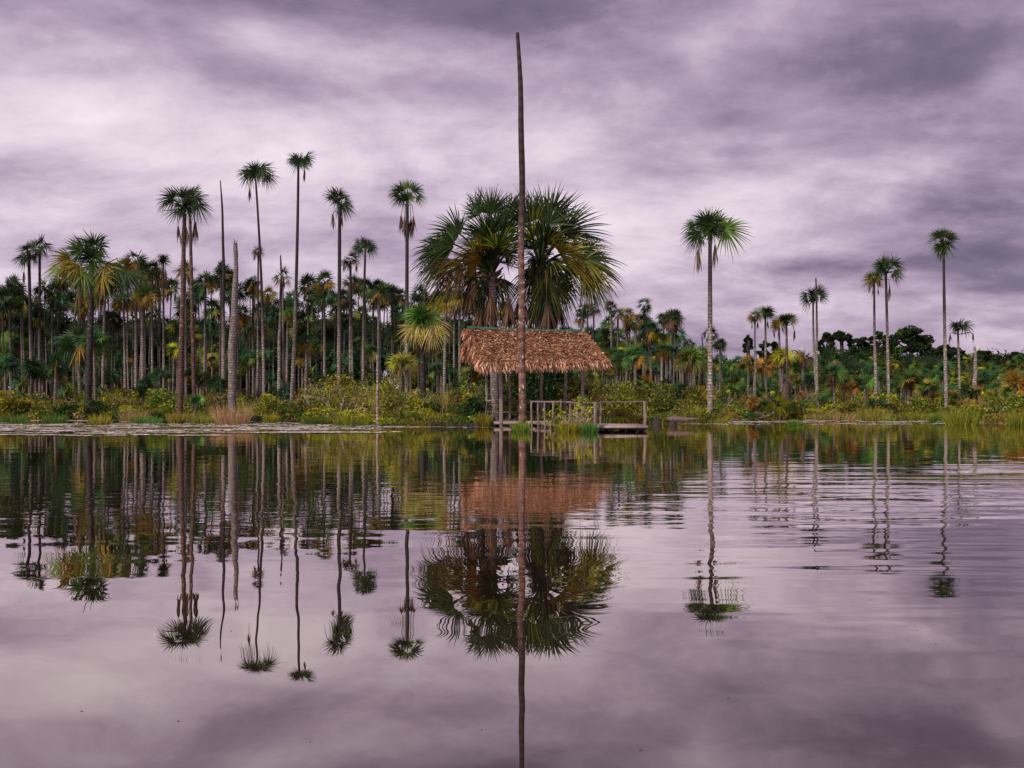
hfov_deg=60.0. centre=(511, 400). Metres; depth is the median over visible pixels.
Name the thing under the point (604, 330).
palm tree
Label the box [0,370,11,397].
young palm
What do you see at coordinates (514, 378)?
shrub
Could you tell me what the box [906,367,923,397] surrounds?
young palm
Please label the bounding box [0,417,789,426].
swamp ground
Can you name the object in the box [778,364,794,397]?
young palm
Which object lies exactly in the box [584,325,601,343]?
palm tree
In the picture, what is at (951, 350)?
broadleaf tree
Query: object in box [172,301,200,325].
palm tree
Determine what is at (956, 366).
young palm
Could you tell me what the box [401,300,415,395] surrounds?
palm tree
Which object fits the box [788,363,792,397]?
young palm
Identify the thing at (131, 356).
young palm
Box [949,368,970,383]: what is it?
young palm
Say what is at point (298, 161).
palm tree
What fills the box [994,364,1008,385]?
young palm
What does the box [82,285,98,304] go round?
palm tree
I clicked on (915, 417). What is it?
grass tussock
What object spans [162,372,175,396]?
young palm
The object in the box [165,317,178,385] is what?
palm tree
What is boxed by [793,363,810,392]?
young palm
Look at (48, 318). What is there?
palm tree
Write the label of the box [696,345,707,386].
young palm
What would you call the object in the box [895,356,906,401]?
young palm
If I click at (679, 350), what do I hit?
palm tree
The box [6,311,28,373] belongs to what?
palm tree
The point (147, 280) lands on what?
palm tree
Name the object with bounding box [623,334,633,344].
palm tree
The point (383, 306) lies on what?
palm tree
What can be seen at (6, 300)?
palm tree
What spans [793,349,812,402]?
young palm
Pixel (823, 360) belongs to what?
young palm
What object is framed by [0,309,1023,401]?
forest mass
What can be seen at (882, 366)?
young palm
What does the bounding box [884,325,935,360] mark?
broadleaf tree
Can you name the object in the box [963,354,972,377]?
young palm
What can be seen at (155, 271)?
palm tree
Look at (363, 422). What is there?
grass tussock
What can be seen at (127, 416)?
grass tussock
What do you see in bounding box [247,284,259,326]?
palm tree
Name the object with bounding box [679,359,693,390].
young palm
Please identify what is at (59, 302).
palm tree
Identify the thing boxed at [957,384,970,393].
young palm
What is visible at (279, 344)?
dead palm trunk
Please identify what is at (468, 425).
root mass
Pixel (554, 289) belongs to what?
palm tree
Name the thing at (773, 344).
broadleaf tree
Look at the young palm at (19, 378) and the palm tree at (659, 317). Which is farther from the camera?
the palm tree at (659, 317)
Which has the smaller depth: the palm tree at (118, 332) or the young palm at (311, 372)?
the young palm at (311, 372)
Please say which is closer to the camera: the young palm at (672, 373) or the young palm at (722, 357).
the young palm at (672, 373)
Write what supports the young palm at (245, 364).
on the swamp ground at (428, 426)
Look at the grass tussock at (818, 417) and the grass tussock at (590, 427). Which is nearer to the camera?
the grass tussock at (590, 427)
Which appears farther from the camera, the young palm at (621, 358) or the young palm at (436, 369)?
the young palm at (436, 369)
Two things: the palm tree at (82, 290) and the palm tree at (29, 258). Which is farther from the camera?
the palm tree at (82, 290)
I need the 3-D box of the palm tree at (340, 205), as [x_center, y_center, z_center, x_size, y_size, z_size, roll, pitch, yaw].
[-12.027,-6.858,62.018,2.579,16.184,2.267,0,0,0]
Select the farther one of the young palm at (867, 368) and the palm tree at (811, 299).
the young palm at (867, 368)
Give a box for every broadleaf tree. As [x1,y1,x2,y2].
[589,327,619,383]
[742,335,753,362]
[757,341,777,366]
[818,332,835,358]
[832,330,852,359]
[846,337,872,355]
[863,331,892,356]
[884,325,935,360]
[931,344,965,366]
[971,350,998,369]
[1006,351,1023,362]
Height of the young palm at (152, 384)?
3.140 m
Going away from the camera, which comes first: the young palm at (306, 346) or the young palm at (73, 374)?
the young palm at (306, 346)
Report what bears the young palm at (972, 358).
on the swamp ground at (428, 426)
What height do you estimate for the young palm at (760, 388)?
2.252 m
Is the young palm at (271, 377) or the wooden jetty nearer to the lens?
the wooden jetty
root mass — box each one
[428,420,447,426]
[454,422,483,426]
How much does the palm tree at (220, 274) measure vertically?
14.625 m
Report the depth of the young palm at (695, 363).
61.62 m
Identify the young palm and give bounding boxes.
[0,348,13,363]
[0,353,22,396]
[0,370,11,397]
[7,347,20,388]
[8,336,25,394]
[8,373,29,395]
[17,356,46,399]
[33,354,41,395]
[33,366,52,399]
[39,360,48,394]
[41,351,72,401]
[45,371,51,397]
[47,350,64,395]
[49,319,106,402]
[49,366,68,398]
[57,381,74,404]
[67,353,74,386]
[70,376,84,390]
[73,345,80,379]
[73,359,98,374]
[76,326,112,399]
[92,376,108,399]
[98,346,112,363]
[104,368,122,391]
[108,343,120,386]
[110,352,129,388]
[117,336,130,389]
[123,348,140,388]
[135,383,149,401]
[136,374,159,399]
[148,370,161,393]
[152,367,168,387]
[154,332,169,390]
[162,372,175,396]
[164,342,178,399]
[168,354,190,371]
[171,338,178,390]
[184,347,190,394]
[184,367,202,386]
[189,393,205,413]
[196,366,203,393]
[196,371,209,401]
[203,375,227,397]
[206,356,218,394]
[219,364,242,381]
[236,348,248,394]
[238,353,256,400]
[247,351,261,398]
[254,356,267,394]
[255,348,273,385]
[261,372,275,391]
[266,386,276,397]
[274,384,294,401]
[281,340,291,391]
[290,339,299,399]
[295,350,310,394]
[296,332,318,396]
[302,365,318,388]
[309,339,322,385]
[312,374,330,396]
[320,371,336,382]
[332,357,348,384]
[341,372,355,387]
[353,335,368,382]
[358,364,374,379]
[360,342,378,368]
[368,376,379,389]
[380,379,391,391]
[384,352,396,386]
[386,349,419,396]
[393,330,403,382]
[400,343,412,352]
[414,336,426,352]
[415,354,428,363]
[418,371,437,391]
[429,360,442,396]
[433,346,449,391]
[438,363,450,389]
[447,367,458,382]
[447,380,466,396]
[458,366,481,398]
[585,369,598,378]
[585,373,597,385]
[596,370,604,382]
[600,346,613,383]
[605,351,629,390]
[605,370,615,382]
[622,342,650,393]
[622,367,631,378]
[626,376,645,391]
[637,355,652,372]
[637,373,652,397]
[644,380,657,395]
[648,364,660,382]
[652,353,664,391]
[654,340,677,390]
[658,378,672,392]
[664,364,678,385]
[669,380,688,401]
[673,343,707,385]
[673,353,688,383]
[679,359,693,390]
[680,338,696,389]
[692,354,705,387]
[692,367,695,384]
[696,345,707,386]
[701,355,715,388]
[706,373,719,391]
[713,338,727,394]
[713,358,721,394]
[714,353,726,363]
[716,365,725,380]
[718,377,736,394]
[721,367,731,379]
[722,357,739,379]
[726,384,739,397]
[730,368,752,395]
[733,355,742,366]
[736,353,761,401]
[738,376,758,395]
[741,370,753,385]
[745,396,762,410]
[749,390,765,401]
[752,354,776,403]
[752,386,767,399]
[752,398,773,413]
[760,378,777,400]
[761,370,778,398]
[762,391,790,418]
[767,375,777,398]
[768,345,796,397]
[768,387,783,403]
[774,373,785,382]
[777,364,793,396]
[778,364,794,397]
[788,359,795,398]
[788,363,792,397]
[790,355,799,398]
[791,364,801,399]
[791,372,808,398]
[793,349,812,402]
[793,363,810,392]
[796,372,814,399]
[796,391,804,408]
[804,372,820,400]
[807,367,824,379]
[812,385,827,404]
[816,360,848,412]
[818,345,845,381]
[819,382,836,393]
[820,387,841,409]
[835,377,850,401]
[842,379,860,404]
[845,369,856,377]
[852,373,877,409]
[855,354,864,376]
[857,353,869,364]
[859,362,881,391]
[863,358,873,370]
[877,358,884,393]
[877,361,894,386]
[877,369,886,389]
[879,374,894,387]
[885,380,902,399]
[890,359,898,373]
[892,364,922,406]
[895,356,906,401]
[895,374,906,400]
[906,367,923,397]
[910,358,923,399]
[912,377,936,402]
[918,366,934,384]
[920,384,940,401]
[924,369,941,397]
[935,358,952,373]
[936,369,949,395]
[938,382,960,396]
[941,388,959,400]
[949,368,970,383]
[950,379,962,391]
[951,360,967,375]
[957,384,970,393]
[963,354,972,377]
[963,388,982,403]
[969,352,982,363]
[971,359,988,377]
[977,369,991,379]
[977,371,1000,385]
[977,378,988,389]
[978,361,993,373]
[981,381,1003,393]
[988,363,998,375]
[989,369,1007,383]
[994,353,1010,371]
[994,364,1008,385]
[997,371,1023,396]
[999,391,1018,399]
[1004,363,1020,373]
[1012,353,1023,362]
[1014,356,1023,380]
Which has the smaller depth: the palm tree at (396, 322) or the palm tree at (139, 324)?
the palm tree at (396, 322)
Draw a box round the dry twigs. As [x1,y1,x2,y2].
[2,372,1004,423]
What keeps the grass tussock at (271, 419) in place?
on the lake water
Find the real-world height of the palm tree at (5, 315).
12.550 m
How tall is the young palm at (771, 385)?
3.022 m
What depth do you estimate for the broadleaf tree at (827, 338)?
149.67 m
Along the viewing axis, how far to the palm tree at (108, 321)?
89.09 m
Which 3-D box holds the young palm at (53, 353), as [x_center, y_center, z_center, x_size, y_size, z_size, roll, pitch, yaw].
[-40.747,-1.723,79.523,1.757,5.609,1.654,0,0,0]
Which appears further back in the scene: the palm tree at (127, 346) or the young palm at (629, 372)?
the palm tree at (127, 346)
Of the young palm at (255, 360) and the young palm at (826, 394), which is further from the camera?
the young palm at (255, 360)
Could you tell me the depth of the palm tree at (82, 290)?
100.72 m
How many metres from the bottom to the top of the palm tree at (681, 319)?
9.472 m
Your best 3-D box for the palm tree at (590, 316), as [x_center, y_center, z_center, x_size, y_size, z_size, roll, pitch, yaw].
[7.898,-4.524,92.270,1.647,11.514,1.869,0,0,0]
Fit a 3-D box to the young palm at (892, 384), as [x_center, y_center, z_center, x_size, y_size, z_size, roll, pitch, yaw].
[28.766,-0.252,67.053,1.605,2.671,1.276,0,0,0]
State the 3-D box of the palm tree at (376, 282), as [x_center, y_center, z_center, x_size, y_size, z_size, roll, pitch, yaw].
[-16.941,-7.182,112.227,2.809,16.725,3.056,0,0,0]
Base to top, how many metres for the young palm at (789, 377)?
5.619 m
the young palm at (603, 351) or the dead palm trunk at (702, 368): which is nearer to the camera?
the dead palm trunk at (702, 368)
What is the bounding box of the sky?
[0,0,1023,396]
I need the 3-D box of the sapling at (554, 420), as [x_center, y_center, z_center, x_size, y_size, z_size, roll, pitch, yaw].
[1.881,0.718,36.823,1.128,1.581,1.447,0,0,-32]
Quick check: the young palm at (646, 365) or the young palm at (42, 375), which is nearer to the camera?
the young palm at (42, 375)
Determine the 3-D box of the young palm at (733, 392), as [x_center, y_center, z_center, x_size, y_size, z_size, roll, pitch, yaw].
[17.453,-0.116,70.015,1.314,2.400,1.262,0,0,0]
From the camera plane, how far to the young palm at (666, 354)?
67.87 m
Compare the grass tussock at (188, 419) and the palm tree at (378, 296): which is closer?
the grass tussock at (188, 419)
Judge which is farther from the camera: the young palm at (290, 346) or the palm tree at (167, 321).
the palm tree at (167, 321)
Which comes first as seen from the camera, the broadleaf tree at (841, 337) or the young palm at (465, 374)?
the young palm at (465, 374)
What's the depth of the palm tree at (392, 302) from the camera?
91.79 m
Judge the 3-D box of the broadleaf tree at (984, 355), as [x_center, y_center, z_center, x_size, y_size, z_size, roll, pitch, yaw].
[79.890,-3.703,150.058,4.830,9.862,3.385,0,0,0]
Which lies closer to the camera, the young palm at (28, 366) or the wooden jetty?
the wooden jetty
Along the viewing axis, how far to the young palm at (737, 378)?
85.05 m
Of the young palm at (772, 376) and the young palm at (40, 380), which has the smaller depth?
the young palm at (40, 380)
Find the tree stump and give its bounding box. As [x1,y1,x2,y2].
[652,416,661,425]
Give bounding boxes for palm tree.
[0,277,24,394]
[0,287,14,390]
[0,298,16,350]
[4,273,27,393]
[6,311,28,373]
[10,239,44,392]
[11,294,33,389]
[14,292,33,392]
[24,307,48,335]
[26,234,56,393]
[31,279,57,394]
[31,294,45,347]
[32,300,48,391]
[33,310,50,391]
[41,231,148,404]
[41,305,63,341]
[43,288,63,396]
[45,289,71,349]
[47,271,78,384]
[47,312,73,351]
[48,314,75,380]
[53,283,74,378]
[62,290,78,346]
[68,278,88,323]
[69,306,95,327]
[71,297,87,378]
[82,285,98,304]
[87,293,110,377]
[94,309,116,386]
[95,272,117,400]
[106,309,126,374]
[109,295,125,353]
[111,257,132,394]
[112,291,134,385]
[113,275,120,388]
[120,249,148,387]
[121,297,140,381]
[126,277,140,388]
[130,282,159,401]
[131,282,141,384]
[137,260,154,381]
[137,304,145,365]
[138,283,165,383]
[143,257,160,390]
[145,302,165,395]
[151,266,169,392]
[153,285,169,367]
[153,317,172,391]
[156,185,200,413]
[156,253,171,390]
[159,277,180,390]
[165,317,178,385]
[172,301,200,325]
[173,260,198,396]
[173,292,197,310]
[179,184,212,403]
[186,278,201,366]
[186,284,209,394]
[186,298,199,367]
[187,315,203,339]
[187,323,203,347]
[195,268,214,394]
[195,317,217,390]
[200,297,227,335]
[202,273,218,376]
[211,263,238,291]
[213,259,230,375]
[217,284,240,320]
[225,278,247,397]
[225,304,251,355]
[236,160,280,399]
[238,314,251,351]
[241,282,259,395]
[242,273,259,397]
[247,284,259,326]
[249,298,268,370]
[249,317,272,377]
[251,246,264,402]
[259,285,278,354]
[259,294,278,371]
[264,302,284,386]
[267,320,289,337]
[268,298,292,326]
[271,266,293,394]
[276,296,301,375]
[282,306,293,398]
[284,289,300,306]
[285,151,316,403]
[289,321,309,396]
[292,312,317,339]
[297,272,321,369]
[297,294,317,393]
[298,302,322,368]
[308,280,327,356]
[308,285,336,311]
[312,269,337,376]
[315,290,336,379]
[318,323,334,370]
[322,186,356,392]
[326,306,343,356]
[329,292,343,364]
[331,310,353,378]
[334,287,354,365]
[336,295,358,316]
[341,251,361,378]
[341,274,361,385]
[345,322,361,336]
[347,278,362,348]
[352,236,380,386]
[353,305,370,328]
[354,277,376,371]
[361,313,382,332]
[365,282,390,381]
[365,292,382,378]
[372,278,384,290]
[373,281,395,379]
[374,294,387,378]
[378,282,400,384]
[382,285,404,385]
[386,293,399,387]
[387,179,428,399]
[388,305,401,331]
[389,302,409,389]
[396,288,411,364]
[397,301,452,402]
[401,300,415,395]
[406,185,542,419]
[409,284,430,305]
[411,323,419,388]
[416,287,430,387]
[422,297,440,396]
[424,293,440,395]
[427,300,447,365]
[432,288,449,394]
[434,295,458,394]
[439,315,452,347]
[445,292,458,386]
[447,306,460,371]
[450,287,464,385]
[451,320,464,386]
[460,301,476,321]
[461,320,475,388]
[498,181,626,417]
[499,305,506,381]
[573,312,588,328]
[577,302,588,376]
[583,304,592,379]
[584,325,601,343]
[588,301,601,341]
[599,315,614,329]
[599,334,615,387]
[603,299,618,380]
[604,346,619,383]
[608,326,623,346]
[610,307,624,349]
[616,307,637,391]
[616,340,629,384]
[619,318,637,377]
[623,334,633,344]
[631,313,644,353]
[633,331,652,375]
[635,317,664,379]
[636,297,653,382]
[637,314,652,373]
[645,342,657,360]
[652,327,663,390]
[654,330,670,381]
[656,312,669,387]
[658,309,683,390]
[663,309,686,383]
[669,325,689,388]
[672,347,683,381]
[680,207,754,413]
[700,326,719,343]
[747,309,762,359]
[753,305,777,397]
[769,316,787,391]
[775,312,798,400]
[798,284,829,395]
[861,269,884,405]
[869,253,906,403]
[926,227,960,410]
[947,317,974,395]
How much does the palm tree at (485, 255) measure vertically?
12.780 m
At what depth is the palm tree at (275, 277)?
85.80 m
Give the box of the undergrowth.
[0,375,1023,426]
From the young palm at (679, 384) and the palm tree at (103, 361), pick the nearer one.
the young palm at (679, 384)
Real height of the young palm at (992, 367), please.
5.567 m
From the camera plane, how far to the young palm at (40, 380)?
78.30 m
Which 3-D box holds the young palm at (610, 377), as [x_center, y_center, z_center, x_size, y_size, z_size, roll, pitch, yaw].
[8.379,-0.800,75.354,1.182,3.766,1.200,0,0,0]
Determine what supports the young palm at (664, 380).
on the swamp ground at (428, 426)
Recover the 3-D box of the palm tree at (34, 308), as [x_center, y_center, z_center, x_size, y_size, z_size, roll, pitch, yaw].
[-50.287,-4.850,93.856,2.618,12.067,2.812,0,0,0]
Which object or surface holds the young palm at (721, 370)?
on the swamp ground at (428, 426)
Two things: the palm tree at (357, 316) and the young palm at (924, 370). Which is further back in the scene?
the palm tree at (357, 316)
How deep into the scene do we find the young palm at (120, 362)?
84.75 m
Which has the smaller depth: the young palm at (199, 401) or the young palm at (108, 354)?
the young palm at (199, 401)
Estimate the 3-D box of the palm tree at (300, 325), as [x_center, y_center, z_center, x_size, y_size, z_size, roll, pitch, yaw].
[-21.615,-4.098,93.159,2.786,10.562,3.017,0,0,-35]
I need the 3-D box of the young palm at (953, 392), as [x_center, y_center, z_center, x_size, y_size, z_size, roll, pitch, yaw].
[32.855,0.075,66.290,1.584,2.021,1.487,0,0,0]
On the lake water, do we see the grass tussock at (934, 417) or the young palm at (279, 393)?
the grass tussock at (934, 417)
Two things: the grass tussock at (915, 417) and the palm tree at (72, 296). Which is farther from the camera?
the palm tree at (72, 296)
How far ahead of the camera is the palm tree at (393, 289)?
92.94 m
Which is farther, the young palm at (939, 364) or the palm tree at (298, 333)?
the young palm at (939, 364)
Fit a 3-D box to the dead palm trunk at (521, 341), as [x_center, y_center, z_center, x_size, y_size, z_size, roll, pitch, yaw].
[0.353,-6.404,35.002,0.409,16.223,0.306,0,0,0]
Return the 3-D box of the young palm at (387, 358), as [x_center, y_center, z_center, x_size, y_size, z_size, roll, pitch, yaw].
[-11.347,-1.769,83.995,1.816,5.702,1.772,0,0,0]
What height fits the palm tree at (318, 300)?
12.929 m
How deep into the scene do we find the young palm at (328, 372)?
73.74 m
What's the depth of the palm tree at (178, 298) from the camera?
92.84 m
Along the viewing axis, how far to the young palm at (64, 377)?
69.99 m
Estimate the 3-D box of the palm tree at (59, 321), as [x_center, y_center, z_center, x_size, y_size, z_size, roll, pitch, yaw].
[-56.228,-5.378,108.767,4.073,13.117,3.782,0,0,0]
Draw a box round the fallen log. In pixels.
[666,416,698,425]
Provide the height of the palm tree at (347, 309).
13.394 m
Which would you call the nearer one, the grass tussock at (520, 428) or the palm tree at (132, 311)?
the grass tussock at (520, 428)
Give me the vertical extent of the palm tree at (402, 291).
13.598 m
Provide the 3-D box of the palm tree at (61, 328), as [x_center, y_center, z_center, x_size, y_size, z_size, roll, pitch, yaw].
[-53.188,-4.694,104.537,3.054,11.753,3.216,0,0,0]
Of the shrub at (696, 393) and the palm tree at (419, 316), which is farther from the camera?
the palm tree at (419, 316)
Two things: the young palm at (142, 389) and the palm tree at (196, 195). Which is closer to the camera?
the palm tree at (196, 195)
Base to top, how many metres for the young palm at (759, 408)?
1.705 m
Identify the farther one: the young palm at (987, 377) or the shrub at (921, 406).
the young palm at (987, 377)
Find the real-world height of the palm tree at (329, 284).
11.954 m
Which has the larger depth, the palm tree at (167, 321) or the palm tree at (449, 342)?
the palm tree at (167, 321)
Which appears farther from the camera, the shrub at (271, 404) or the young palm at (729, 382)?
the young palm at (729, 382)
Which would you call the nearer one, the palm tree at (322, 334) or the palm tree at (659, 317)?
the palm tree at (322, 334)
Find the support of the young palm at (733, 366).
on the swamp ground at (428, 426)
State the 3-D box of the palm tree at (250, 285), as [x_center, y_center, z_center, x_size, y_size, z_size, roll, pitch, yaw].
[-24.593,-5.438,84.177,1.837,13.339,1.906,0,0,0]
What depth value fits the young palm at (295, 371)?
91.36 m
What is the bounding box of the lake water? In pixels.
[0,418,1023,767]
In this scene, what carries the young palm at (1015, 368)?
on the swamp ground at (428, 426)
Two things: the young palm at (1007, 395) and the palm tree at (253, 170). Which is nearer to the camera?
the young palm at (1007, 395)
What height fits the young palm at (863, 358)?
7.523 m
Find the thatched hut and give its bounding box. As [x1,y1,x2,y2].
[458,326,612,425]
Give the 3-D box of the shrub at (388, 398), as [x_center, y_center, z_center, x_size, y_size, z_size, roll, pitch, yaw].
[-6.273,-0.155,46.898,3.268,2.526,2.449,0,0,8]
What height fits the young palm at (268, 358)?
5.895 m
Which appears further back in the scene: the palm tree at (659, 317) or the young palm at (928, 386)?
the palm tree at (659, 317)
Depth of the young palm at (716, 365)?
109.31 m
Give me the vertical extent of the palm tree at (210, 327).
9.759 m
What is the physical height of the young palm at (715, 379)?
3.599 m
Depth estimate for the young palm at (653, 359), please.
96.86 m
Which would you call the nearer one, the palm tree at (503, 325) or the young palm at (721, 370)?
the palm tree at (503, 325)
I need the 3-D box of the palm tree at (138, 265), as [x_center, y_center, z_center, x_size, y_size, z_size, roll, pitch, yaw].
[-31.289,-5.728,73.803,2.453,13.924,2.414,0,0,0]
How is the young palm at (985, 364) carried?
on the swamp ground at (428, 426)
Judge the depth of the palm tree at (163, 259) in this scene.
70.00 m
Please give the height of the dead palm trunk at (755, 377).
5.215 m
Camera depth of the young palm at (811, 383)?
77.83 m
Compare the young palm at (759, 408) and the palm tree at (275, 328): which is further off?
the palm tree at (275, 328)
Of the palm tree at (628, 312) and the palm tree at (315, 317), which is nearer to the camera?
the palm tree at (628, 312)
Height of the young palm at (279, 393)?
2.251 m
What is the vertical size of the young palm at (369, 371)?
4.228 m
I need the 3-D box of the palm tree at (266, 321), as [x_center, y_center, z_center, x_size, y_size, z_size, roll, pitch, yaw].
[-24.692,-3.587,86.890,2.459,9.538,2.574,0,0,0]
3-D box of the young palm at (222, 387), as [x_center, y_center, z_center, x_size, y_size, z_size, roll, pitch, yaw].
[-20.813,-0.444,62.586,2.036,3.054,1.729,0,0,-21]
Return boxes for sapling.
[541,399,566,428]
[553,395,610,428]
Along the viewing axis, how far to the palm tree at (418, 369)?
98.03 m
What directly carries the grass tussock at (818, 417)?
on the lake water
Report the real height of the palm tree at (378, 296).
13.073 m
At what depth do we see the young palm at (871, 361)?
115.11 m
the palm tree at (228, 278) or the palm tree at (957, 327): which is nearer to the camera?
the palm tree at (957, 327)
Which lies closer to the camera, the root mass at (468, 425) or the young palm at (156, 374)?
the root mass at (468, 425)
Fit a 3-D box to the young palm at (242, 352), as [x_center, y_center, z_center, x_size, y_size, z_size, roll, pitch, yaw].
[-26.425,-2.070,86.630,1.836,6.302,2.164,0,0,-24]
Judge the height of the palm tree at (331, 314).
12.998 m
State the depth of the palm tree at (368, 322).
94.67 m
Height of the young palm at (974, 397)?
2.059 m
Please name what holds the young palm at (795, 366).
on the swamp ground at (428, 426)
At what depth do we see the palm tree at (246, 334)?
92.68 m
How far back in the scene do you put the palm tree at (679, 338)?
96.61 m
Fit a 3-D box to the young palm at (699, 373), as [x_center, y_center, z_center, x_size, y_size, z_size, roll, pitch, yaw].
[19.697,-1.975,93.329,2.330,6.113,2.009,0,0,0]
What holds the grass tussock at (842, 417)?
on the lake water
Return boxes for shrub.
[0,389,32,416]
[45,402,79,419]
[74,396,109,419]
[107,396,140,408]
[141,388,176,410]
[252,395,281,413]
[292,373,388,416]
[361,375,419,417]
[450,393,496,419]
[462,410,492,424]
[503,373,535,418]
[550,377,611,410]
[598,380,642,413]
[631,382,689,414]
[680,385,706,408]
[771,400,805,418]
[837,399,872,412]
[902,394,940,412]
[953,402,996,421]
[999,393,1023,413]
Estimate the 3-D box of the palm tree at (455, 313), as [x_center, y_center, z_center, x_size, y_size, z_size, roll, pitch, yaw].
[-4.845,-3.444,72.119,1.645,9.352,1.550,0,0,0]
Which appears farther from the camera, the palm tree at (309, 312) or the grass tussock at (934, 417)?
the palm tree at (309, 312)
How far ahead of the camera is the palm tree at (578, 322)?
103.50 m
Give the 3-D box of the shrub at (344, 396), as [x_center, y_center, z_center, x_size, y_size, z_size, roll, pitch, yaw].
[-9.078,-0.119,47.045,4.369,2.644,3.711,0,0,11]
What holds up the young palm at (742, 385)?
on the swamp ground at (428, 426)
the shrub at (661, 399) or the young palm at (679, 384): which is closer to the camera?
the shrub at (661, 399)
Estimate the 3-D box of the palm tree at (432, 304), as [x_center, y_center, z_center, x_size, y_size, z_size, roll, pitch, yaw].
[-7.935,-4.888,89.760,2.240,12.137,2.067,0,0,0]
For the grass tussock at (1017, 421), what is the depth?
42.40 m
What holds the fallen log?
in the lake water
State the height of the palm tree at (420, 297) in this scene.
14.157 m
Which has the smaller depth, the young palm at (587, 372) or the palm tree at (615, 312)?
the young palm at (587, 372)
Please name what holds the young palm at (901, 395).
on the swamp ground at (428, 426)
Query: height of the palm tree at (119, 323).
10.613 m
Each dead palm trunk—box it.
[220,180,225,397]
[228,239,237,421]
[277,255,281,402]
[376,353,379,425]
[516,32,525,425]
[701,337,702,384]
[753,344,756,397]
[815,279,818,406]
[972,346,977,391]
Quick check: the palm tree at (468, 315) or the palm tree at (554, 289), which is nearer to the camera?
the palm tree at (554, 289)
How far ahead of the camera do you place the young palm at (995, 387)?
63.95 m
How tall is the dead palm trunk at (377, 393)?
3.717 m
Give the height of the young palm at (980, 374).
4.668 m
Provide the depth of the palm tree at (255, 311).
100.35 m
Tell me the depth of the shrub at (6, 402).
57.06 m
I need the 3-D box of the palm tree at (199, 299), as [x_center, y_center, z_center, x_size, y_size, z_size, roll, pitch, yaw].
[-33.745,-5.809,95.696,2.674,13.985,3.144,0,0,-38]
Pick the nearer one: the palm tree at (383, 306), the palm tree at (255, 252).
the palm tree at (255, 252)
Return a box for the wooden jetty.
[530,401,647,430]
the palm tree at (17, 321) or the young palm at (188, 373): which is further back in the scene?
the palm tree at (17, 321)
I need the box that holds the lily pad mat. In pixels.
[0,418,1003,435]
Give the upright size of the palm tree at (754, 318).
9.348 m
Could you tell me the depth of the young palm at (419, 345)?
94.92 m
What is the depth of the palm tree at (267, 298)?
87.56 m
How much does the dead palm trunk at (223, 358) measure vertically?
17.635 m
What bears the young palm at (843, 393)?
on the swamp ground at (428, 426)
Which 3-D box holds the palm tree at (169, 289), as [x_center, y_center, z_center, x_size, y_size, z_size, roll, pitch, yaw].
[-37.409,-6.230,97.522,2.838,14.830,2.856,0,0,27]
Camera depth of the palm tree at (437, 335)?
90.47 m
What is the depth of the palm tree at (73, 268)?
57.53 m
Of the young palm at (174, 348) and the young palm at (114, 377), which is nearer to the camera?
the young palm at (174, 348)
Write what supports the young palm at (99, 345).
on the swamp ground at (428, 426)
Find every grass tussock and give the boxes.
[0,411,29,421]
[39,412,69,422]
[83,412,112,424]
[113,408,151,421]
[127,414,163,422]
[166,408,186,422]
[178,410,204,422]
[190,413,213,423]
[206,399,254,423]
[262,413,278,422]
[301,414,328,423]
[328,411,372,425]
[471,413,492,426]
[509,419,532,431]
[556,419,577,431]
[579,421,601,431]
[697,417,725,422]
[786,417,803,424]
[802,412,830,419]
[822,410,857,419]
[853,404,895,419]
[883,416,895,420]
[894,408,929,419]
[929,410,949,420]
[939,405,982,425]
[1003,408,1023,425]
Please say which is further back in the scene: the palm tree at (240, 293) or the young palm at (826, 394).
the palm tree at (240, 293)
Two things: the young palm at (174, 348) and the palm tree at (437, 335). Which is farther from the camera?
the palm tree at (437, 335)
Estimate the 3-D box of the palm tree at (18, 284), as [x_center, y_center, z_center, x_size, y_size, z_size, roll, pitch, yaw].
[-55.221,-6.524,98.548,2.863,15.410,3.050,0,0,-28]
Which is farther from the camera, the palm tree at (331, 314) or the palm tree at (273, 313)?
the palm tree at (331, 314)
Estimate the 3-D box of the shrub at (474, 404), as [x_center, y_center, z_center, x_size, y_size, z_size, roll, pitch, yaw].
[-2.005,0.459,41.608,2.130,1.594,2.341,0,0,-35]
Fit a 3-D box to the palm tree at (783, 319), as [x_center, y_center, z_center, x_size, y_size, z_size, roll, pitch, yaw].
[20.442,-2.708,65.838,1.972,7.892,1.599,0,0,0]
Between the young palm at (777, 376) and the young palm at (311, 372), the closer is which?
the young palm at (311, 372)
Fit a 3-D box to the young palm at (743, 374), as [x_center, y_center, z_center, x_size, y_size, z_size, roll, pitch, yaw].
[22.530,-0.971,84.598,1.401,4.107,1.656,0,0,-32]
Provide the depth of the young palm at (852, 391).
60.25 m
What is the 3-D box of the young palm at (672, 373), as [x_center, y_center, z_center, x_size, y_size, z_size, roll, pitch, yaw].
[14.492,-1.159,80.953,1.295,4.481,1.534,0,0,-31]
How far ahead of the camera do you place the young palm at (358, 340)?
94.00 m
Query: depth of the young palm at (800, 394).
58.26 m
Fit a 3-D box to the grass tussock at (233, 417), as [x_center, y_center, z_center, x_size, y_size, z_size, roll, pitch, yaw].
[-14.234,0.557,45.421,2.676,1.526,2.684,0,0,0]
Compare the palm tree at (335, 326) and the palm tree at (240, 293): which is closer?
the palm tree at (240, 293)
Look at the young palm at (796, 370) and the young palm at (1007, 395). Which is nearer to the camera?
the young palm at (1007, 395)

